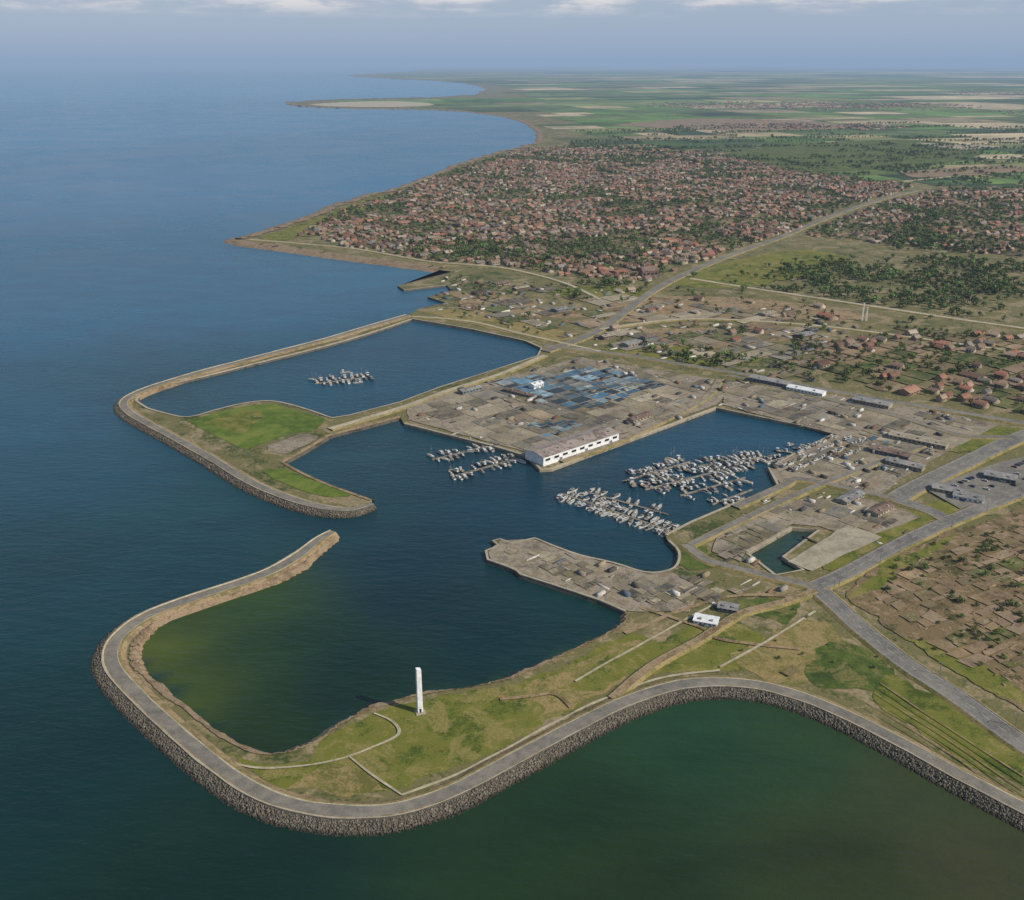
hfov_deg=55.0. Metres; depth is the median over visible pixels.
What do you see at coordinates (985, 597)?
dirt plots
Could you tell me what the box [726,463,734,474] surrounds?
sailing boat
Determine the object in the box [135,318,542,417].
basin wall
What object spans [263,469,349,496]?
grass field
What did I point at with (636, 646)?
footpath
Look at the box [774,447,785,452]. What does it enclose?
fishing boat
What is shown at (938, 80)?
farm fields
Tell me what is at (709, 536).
road
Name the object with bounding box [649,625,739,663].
grass field
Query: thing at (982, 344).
town houses
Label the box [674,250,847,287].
grass field
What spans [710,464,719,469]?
motor boat
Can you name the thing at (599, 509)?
motor boat
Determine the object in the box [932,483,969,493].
boat shed
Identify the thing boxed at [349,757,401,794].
footpath
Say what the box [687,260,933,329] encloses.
scrub trees
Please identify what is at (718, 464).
motor boat
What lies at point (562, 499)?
motor boat
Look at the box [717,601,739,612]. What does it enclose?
pavilion
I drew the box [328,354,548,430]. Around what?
road
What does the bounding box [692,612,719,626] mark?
clubhouse
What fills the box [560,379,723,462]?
road
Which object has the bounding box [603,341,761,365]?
grass field
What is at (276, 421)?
grass field
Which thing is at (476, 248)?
woodland
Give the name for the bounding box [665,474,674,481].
fishing boat
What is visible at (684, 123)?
dirt field
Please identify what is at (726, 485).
fishing boat
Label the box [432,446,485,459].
floating pontoon
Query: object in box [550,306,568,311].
storage shed
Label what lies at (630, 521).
motor boat
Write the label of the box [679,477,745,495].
floating pontoon
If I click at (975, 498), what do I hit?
boat shed
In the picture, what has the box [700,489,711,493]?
motor boat
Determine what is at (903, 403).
road
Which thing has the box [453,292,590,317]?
grass field
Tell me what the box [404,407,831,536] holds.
quay wall
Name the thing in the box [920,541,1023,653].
scrub trees
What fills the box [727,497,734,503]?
fishing boat
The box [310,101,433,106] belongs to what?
sand flat
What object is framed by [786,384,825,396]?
long shed
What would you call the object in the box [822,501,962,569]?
grass field
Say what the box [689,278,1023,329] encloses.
canal road
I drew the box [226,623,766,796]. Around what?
grass field
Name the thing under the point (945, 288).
woodland
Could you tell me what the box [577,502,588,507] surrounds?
motor boat
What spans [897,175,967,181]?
road
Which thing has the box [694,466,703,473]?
fishing boat
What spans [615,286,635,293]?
suburb houses
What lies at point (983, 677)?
grass field
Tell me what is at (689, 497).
motor boat
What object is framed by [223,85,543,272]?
beach
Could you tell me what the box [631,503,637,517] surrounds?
sailing boat
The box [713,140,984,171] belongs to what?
grass field
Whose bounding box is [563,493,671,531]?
floating pontoon
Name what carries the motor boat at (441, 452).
on the sea water
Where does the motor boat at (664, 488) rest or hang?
on the sea water
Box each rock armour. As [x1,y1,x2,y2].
[90,541,1023,836]
[113,386,376,518]
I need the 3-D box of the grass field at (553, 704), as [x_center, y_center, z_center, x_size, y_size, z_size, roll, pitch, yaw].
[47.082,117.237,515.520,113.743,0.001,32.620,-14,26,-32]
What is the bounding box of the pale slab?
[788,525,881,570]
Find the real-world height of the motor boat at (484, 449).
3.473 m
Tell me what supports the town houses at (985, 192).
on the ground at (255, 460)
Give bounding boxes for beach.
[128,536,628,754]
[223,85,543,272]
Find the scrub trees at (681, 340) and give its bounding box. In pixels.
[453,277,839,381]
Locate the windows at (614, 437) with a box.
[546,436,616,460]
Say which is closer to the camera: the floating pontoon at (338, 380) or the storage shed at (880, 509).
the storage shed at (880, 509)
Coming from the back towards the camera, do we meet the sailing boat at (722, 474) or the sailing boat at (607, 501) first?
the sailing boat at (722, 474)
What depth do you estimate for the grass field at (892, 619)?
587.00 m
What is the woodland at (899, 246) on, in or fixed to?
on the ground at (255, 460)
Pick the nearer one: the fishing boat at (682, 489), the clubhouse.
the clubhouse
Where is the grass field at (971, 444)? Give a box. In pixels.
[950,425,1023,452]
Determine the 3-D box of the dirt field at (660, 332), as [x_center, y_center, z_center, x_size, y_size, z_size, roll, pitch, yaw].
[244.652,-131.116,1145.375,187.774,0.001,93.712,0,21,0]
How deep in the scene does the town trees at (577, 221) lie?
2152.62 m
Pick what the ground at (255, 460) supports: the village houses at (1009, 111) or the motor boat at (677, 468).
the village houses at (1009, 111)
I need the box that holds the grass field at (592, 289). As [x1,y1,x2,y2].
[547,285,647,300]
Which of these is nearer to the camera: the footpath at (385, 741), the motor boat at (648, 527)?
the footpath at (385, 741)
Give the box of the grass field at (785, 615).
[737,597,800,624]
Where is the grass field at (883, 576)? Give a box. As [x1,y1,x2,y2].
[846,534,958,598]
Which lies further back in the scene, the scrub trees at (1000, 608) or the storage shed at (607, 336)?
the storage shed at (607, 336)
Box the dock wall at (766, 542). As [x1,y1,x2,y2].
[746,526,819,574]
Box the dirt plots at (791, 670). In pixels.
[781,666,799,675]
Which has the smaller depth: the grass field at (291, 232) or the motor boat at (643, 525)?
the motor boat at (643, 525)
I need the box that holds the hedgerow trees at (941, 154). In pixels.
[532,121,1023,185]
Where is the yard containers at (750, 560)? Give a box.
[720,492,907,565]
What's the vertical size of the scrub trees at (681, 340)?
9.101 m
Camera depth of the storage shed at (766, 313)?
1243.20 m
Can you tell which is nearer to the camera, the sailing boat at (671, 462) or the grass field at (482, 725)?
the grass field at (482, 725)
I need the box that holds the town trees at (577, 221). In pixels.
[311,144,907,278]
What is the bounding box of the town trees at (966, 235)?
[806,186,1023,252]
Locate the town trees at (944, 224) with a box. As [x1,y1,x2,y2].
[809,186,1023,246]
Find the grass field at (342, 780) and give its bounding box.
[288,765,386,796]
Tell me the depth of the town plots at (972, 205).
1943.14 m
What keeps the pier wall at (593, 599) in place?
in the sea water
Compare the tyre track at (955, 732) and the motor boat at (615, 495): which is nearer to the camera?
the tyre track at (955, 732)
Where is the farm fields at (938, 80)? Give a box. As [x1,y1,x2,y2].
[335,67,1023,188]
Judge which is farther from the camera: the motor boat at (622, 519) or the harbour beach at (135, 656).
the motor boat at (622, 519)
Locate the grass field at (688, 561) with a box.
[677,546,713,569]
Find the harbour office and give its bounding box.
[528,380,543,388]
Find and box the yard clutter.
[436,276,857,381]
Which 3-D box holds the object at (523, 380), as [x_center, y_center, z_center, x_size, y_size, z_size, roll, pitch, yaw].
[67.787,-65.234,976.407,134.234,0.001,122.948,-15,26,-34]
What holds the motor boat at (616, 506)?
on the sea water
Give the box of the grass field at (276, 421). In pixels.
[187,404,325,449]
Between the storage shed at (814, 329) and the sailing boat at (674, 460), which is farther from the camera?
the storage shed at (814, 329)
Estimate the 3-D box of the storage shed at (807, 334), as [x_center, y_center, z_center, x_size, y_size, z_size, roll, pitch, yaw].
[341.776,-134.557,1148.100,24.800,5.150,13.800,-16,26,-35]
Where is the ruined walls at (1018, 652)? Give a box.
[870,526,1023,685]
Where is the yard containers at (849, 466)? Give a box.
[718,379,984,488]
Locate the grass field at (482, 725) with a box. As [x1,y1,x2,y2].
[390,698,545,779]
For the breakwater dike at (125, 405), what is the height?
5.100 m
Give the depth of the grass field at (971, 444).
832.54 m
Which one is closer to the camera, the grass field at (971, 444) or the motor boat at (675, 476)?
the motor boat at (675, 476)
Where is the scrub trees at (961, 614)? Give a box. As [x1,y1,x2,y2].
[920,546,1021,655]
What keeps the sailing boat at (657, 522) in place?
on the sea water
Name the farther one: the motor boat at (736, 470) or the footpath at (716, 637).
the motor boat at (736, 470)
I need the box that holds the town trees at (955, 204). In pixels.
[813,187,1023,253]
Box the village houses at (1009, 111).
[999,110,1022,113]
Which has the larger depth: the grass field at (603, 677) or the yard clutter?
the yard clutter
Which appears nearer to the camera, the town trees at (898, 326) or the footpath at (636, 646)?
the footpath at (636, 646)
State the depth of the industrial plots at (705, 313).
1182.12 m
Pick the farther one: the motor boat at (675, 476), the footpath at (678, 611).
the motor boat at (675, 476)
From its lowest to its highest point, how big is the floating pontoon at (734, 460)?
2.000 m
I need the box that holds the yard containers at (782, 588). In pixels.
[506,547,787,605]
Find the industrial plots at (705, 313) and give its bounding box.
[454,283,841,377]
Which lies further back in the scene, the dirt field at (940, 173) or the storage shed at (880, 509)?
the dirt field at (940, 173)
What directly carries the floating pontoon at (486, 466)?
on the sea water
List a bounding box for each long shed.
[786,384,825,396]
[888,431,949,449]
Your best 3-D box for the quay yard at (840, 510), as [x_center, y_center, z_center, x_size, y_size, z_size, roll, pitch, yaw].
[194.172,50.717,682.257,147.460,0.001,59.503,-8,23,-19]
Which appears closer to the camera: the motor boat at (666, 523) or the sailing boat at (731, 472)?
the motor boat at (666, 523)
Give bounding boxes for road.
[249,239,601,299]
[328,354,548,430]
[411,316,600,350]
[542,189,921,352]
[543,344,1023,425]
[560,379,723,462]
[599,318,1022,351]
[605,589,818,697]
[679,543,815,588]
[686,438,942,546]
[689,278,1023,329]
[728,374,1010,439]
[732,477,895,509]
[803,585,1023,757]
[807,486,1023,590]
[885,429,1023,501]
[890,496,954,521]
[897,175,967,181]
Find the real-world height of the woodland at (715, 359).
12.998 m
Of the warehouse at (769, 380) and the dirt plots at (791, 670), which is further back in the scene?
the warehouse at (769, 380)
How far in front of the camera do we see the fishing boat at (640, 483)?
748.38 m
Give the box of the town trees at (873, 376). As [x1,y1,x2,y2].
[775,329,1011,404]
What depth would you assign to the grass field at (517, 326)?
1202.68 m
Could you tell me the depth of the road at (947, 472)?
777.09 m
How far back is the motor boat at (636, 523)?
684.59 m
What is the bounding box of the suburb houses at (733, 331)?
[609,294,839,334]
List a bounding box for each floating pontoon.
[315,377,366,383]
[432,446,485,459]
[454,457,519,476]
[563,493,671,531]
[586,491,668,514]
[621,461,689,481]
[644,461,754,489]
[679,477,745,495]
[700,456,763,465]
[711,489,752,504]
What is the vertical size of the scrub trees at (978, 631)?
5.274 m
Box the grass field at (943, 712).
[873,675,1023,785]
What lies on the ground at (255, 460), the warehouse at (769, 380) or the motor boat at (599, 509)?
the warehouse at (769, 380)
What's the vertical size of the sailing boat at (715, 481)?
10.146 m
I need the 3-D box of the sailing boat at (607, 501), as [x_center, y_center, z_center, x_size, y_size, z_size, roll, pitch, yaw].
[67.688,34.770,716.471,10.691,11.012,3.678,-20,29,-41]
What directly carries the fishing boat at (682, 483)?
on the sea water
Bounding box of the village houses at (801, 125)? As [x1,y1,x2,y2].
[714,122,906,129]
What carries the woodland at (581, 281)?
on the ground at (255, 460)
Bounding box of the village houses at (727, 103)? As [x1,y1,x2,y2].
[642,101,982,109]
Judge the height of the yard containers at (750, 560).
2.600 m
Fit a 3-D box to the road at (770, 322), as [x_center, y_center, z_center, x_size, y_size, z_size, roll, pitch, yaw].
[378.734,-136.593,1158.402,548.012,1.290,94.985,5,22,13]
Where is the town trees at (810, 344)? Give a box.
[789,328,1015,391]
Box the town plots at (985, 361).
[782,326,1023,411]
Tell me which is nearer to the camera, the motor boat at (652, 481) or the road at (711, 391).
the motor boat at (652, 481)
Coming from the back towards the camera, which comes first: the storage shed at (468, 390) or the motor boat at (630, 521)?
the storage shed at (468, 390)
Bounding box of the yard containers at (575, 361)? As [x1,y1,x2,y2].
[417,357,728,451]
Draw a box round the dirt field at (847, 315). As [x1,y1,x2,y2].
[602,296,864,321]
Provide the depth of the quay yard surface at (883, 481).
857.38 m
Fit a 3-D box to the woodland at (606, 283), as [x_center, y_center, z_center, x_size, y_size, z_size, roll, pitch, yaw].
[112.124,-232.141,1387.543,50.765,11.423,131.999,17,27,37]
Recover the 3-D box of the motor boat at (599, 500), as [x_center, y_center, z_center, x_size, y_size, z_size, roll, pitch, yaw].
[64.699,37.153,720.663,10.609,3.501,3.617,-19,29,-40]
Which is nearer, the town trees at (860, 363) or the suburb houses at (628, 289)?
the town trees at (860, 363)
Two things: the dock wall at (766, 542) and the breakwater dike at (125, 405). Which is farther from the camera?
the breakwater dike at (125, 405)
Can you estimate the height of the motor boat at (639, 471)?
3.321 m
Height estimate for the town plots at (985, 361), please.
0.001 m
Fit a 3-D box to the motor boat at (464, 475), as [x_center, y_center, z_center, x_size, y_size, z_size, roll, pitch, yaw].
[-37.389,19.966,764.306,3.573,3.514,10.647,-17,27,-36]
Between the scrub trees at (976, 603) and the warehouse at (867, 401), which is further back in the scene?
the warehouse at (867, 401)
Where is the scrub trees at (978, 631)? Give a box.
[941,544,1023,658]
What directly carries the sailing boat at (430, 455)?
on the sea water
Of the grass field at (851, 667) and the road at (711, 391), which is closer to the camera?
the grass field at (851, 667)
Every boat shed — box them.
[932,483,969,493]
[952,490,984,503]
[984,469,1017,483]
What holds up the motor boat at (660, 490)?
on the sea water
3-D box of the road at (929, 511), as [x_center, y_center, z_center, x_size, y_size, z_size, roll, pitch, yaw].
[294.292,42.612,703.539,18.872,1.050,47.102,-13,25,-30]
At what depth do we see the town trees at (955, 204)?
2003.70 m
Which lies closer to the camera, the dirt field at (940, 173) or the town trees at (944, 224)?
the town trees at (944, 224)
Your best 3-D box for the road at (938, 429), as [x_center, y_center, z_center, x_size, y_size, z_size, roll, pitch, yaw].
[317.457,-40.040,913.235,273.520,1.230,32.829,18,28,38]
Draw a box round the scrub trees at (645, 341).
[451,274,833,360]
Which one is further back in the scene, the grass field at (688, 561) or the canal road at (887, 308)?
the canal road at (887, 308)
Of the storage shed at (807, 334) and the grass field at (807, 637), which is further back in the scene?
the storage shed at (807, 334)
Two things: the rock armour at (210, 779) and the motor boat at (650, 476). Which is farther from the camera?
the motor boat at (650, 476)
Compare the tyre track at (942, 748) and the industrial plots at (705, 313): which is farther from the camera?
the industrial plots at (705, 313)
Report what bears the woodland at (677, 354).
on the ground at (255, 460)
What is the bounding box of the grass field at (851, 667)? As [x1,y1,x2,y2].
[804,641,895,690]
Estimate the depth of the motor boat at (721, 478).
758.14 m
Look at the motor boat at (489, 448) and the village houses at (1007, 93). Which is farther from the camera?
the village houses at (1007, 93)
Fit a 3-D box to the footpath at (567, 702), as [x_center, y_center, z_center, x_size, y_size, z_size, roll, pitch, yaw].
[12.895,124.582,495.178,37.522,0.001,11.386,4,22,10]
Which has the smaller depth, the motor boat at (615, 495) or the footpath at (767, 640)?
the footpath at (767, 640)
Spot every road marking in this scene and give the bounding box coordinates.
[808,588,1021,750]
[811,500,987,582]
[817,588,1023,743]
[821,495,1023,589]
[822,585,1020,733]
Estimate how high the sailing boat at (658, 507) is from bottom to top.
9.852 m
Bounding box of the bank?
[280,416,400,499]
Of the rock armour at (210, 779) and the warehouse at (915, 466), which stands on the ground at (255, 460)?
the warehouse at (915, 466)
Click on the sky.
(31, 31)
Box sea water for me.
[0,64,1023,899]
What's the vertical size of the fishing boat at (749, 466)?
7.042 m
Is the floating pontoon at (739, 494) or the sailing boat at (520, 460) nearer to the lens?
the floating pontoon at (739, 494)
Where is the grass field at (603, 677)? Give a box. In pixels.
[557,644,656,690]
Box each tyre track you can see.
[865,707,964,768]
[868,702,997,785]
[872,698,1023,797]
[875,693,1023,790]
[878,688,1023,783]
[881,683,1023,776]
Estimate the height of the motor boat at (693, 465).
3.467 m
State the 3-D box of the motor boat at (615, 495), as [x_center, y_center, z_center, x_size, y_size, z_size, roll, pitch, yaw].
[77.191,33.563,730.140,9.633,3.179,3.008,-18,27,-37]
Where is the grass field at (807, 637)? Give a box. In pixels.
[730,620,841,686]
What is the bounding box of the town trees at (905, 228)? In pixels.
[810,186,1023,246]
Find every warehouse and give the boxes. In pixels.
[525,426,619,465]
[749,374,791,387]
[852,395,893,408]
[868,444,913,459]
[885,457,925,472]
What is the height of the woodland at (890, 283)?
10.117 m
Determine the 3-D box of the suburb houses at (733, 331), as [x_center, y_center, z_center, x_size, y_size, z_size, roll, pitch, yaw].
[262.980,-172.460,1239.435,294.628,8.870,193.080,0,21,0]
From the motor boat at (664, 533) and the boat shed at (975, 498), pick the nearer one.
the motor boat at (664, 533)
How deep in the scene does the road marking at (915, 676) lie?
513.14 m
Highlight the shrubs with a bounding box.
[777,648,877,667]
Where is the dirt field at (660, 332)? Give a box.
[641,327,792,347]
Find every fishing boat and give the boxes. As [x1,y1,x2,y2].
[449,467,459,473]
[629,477,636,487]
[638,480,648,487]
[644,511,652,520]
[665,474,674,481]
[674,476,686,488]
[676,455,684,462]
[680,486,686,492]
[683,466,696,474]
[685,474,694,484]
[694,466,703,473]
[723,482,732,490]
[723,499,729,505]
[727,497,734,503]
[744,462,754,469]
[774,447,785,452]
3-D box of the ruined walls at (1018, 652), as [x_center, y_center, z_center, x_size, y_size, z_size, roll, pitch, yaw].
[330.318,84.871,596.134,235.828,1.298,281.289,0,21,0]
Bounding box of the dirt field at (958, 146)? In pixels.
[920,143,999,148]
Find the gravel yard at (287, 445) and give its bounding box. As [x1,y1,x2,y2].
[268,434,317,453]
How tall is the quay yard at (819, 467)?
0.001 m
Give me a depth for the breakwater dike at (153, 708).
465.77 m
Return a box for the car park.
[926,457,1023,508]
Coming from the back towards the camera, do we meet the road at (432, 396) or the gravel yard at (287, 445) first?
the road at (432, 396)
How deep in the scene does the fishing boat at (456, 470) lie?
772.02 m
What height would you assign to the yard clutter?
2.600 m
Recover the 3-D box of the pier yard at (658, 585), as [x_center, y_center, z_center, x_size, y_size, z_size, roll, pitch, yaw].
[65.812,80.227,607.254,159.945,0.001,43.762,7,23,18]
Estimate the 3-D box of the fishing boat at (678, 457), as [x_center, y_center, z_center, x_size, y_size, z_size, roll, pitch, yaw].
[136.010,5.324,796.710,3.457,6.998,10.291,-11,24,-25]
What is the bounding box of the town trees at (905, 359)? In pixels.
[773,328,1019,404]
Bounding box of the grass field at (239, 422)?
[204,410,263,434]
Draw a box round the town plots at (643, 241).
[306,146,887,277]
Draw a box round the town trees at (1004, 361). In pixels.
[792,330,1022,381]
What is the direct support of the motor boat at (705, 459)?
on the sea water
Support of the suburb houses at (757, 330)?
on the ground at (255, 460)
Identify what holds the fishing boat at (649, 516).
on the sea water
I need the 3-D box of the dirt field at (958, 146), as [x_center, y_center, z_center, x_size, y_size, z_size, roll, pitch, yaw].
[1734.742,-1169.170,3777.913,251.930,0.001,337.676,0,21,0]
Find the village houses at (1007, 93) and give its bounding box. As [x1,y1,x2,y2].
[942,90,1023,94]
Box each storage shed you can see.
[458,385,482,394]
[470,290,486,294]
[491,280,508,285]
[503,387,536,397]
[511,285,529,290]
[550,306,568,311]
[599,333,615,339]
[620,339,642,346]
[627,411,652,422]
[640,333,657,340]
[757,310,776,316]
[794,331,815,338]
[804,327,817,332]
[835,489,865,504]
[866,501,895,516]
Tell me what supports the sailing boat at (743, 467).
on the sea water
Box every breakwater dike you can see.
[93,530,1023,834]
[114,314,410,517]
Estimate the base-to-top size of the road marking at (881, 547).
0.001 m
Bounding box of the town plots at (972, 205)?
[831,190,1023,255]
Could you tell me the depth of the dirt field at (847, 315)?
1285.86 m
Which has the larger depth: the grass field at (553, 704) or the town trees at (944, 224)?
the town trees at (944, 224)
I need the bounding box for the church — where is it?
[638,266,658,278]
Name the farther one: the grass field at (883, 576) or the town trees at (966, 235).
the town trees at (966, 235)
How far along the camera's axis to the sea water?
640.91 m
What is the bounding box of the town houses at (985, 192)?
[807,185,1023,256]
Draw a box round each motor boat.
[436,450,444,455]
[446,455,453,461]
[459,473,467,478]
[479,447,487,452]
[486,446,494,451]
[495,456,502,461]
[556,493,563,500]
[558,495,567,502]
[567,487,576,493]
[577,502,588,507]
[580,491,589,497]
[588,506,598,512]
[595,498,605,503]
[595,507,604,512]
[610,493,619,498]
[611,504,623,509]
[617,516,628,522]
[625,469,635,475]
[628,518,633,525]
[632,521,641,526]
[633,469,644,473]
[639,522,649,528]
[643,525,653,530]
[644,474,657,479]
[646,478,656,485]
[652,473,661,478]
[655,487,664,493]
[659,486,669,491]
[660,529,668,536]
[663,520,671,526]
[669,474,682,479]
[674,466,681,472]
[684,495,694,499]
[688,462,697,467]
[698,466,710,472]
[699,457,709,462]
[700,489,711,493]
[709,487,718,493]
[710,462,724,468]
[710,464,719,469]
[716,476,725,481]
[729,467,739,472]
[744,450,750,457]
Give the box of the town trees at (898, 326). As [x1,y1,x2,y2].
[798,324,1020,412]
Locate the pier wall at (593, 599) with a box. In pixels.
[484,537,680,614]
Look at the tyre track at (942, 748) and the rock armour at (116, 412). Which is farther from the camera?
the rock armour at (116, 412)
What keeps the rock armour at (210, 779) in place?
on the breakwater dike at (153, 708)
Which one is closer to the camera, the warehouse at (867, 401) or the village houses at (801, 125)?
the warehouse at (867, 401)
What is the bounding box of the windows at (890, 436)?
[890,436,943,447]
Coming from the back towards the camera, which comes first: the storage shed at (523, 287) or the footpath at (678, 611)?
the storage shed at (523, 287)
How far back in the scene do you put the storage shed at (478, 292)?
1357.12 m
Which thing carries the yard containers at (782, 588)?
on the ground at (255, 460)
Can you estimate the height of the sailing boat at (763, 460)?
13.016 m
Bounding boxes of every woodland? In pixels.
[431,234,616,266]
[565,279,650,297]
[570,277,630,297]
[647,343,754,366]
[660,343,743,365]
[744,251,1023,314]
[768,256,1023,321]
[791,336,819,344]
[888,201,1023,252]
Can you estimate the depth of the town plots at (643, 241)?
1992.61 m
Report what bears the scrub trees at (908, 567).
on the ground at (255, 460)
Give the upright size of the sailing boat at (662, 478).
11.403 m
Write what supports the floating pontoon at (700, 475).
on the sea water
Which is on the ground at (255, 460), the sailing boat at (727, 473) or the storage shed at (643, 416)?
the storage shed at (643, 416)
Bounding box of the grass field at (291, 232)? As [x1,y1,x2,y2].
[262,195,398,240]
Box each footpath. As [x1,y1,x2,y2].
[237,712,400,768]
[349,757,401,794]
[402,669,719,794]
[500,692,572,707]
[574,605,712,680]
[623,593,791,633]
[639,606,799,649]
[720,610,816,666]
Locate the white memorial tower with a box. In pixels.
[414,667,425,715]
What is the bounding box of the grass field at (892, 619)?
[846,508,1023,710]
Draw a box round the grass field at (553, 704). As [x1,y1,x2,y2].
[495,640,672,715]
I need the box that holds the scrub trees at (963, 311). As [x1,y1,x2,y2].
[676,257,966,325]
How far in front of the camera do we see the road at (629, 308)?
1448.81 m
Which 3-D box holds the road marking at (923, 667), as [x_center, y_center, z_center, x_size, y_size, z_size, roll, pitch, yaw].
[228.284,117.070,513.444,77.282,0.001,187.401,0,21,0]
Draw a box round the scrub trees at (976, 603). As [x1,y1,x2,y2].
[897,531,1014,665]
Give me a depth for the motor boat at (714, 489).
738.25 m
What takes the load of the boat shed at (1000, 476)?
on the ground at (255, 460)
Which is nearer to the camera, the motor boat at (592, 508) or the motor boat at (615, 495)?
the motor boat at (592, 508)
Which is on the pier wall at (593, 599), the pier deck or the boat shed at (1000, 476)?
the pier deck
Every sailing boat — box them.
[427,448,434,457]
[515,449,525,463]
[600,491,610,505]
[601,503,611,516]
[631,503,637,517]
[650,507,659,522]
[653,510,663,524]
[655,501,661,509]
[659,469,667,482]
[664,457,674,464]
[665,456,678,463]
[709,473,720,483]
[717,461,727,477]
[721,463,730,475]
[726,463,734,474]
[739,459,747,471]
[739,473,752,483]
[757,447,770,464]
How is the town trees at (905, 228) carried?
on the ground at (255, 460)
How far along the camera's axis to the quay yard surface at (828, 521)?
685.30 m
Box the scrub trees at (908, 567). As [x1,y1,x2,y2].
[892,538,1023,639]
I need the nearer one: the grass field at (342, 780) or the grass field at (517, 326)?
the grass field at (342, 780)
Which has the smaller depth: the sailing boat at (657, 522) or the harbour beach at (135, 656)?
the harbour beach at (135, 656)
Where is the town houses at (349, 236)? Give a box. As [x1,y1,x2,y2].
[297,144,912,282]
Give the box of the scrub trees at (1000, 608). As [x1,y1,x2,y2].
[884,530,1023,634]
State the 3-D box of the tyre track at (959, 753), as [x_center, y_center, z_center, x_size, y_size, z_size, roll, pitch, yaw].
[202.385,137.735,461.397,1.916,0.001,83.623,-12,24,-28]
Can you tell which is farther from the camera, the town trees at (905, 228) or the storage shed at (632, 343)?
the town trees at (905, 228)
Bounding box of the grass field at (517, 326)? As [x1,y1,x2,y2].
[425,309,572,341]
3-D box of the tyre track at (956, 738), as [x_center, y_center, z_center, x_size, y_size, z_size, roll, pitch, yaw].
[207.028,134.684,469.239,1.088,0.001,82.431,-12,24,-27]
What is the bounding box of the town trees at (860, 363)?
[778,325,998,384]
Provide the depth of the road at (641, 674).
543.16 m
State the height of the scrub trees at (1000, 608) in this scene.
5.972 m
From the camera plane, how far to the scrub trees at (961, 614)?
566.57 m
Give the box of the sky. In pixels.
[0,0,1023,63]
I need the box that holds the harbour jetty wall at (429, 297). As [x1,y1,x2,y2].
[398,267,469,308]
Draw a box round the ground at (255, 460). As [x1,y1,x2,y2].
[127,64,1023,800]
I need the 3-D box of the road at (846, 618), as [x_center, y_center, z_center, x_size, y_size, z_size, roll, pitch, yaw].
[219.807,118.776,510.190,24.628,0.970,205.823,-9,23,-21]
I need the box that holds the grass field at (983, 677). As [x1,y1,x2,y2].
[905,639,1023,704]
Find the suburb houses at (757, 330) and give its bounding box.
[730,326,764,341]
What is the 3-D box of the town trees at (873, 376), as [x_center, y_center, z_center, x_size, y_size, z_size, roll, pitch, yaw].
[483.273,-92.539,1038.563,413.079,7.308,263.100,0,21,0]
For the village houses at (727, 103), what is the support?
on the ground at (255, 460)
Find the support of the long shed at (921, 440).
on the ground at (255, 460)
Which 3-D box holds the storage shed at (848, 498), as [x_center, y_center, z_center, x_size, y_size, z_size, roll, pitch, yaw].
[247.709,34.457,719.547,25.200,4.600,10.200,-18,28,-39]
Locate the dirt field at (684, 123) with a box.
[612,118,847,130]
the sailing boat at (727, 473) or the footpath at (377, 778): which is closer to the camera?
the footpath at (377, 778)
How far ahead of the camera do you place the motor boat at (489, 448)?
816.88 m
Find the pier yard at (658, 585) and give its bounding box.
[505,548,753,602]
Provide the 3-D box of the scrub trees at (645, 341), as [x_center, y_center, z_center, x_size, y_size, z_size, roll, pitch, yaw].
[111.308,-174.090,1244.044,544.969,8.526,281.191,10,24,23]
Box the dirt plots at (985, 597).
[876,527,1023,671]
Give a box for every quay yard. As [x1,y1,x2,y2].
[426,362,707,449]
[718,498,898,558]
[728,383,971,481]
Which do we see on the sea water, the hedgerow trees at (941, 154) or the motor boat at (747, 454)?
the motor boat at (747, 454)
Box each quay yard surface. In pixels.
[712,499,918,560]
[722,382,999,492]
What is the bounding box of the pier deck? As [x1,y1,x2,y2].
[488,539,697,611]
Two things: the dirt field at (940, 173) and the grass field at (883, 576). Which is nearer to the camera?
the grass field at (883, 576)
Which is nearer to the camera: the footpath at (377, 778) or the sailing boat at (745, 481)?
the footpath at (377, 778)
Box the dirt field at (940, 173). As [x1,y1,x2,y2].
[899,165,1023,176]
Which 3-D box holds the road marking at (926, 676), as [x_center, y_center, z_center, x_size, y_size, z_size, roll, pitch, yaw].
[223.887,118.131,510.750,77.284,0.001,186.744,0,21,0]
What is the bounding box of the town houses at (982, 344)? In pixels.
[813,328,1023,413]
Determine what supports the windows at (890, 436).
in the long shed at (921, 440)

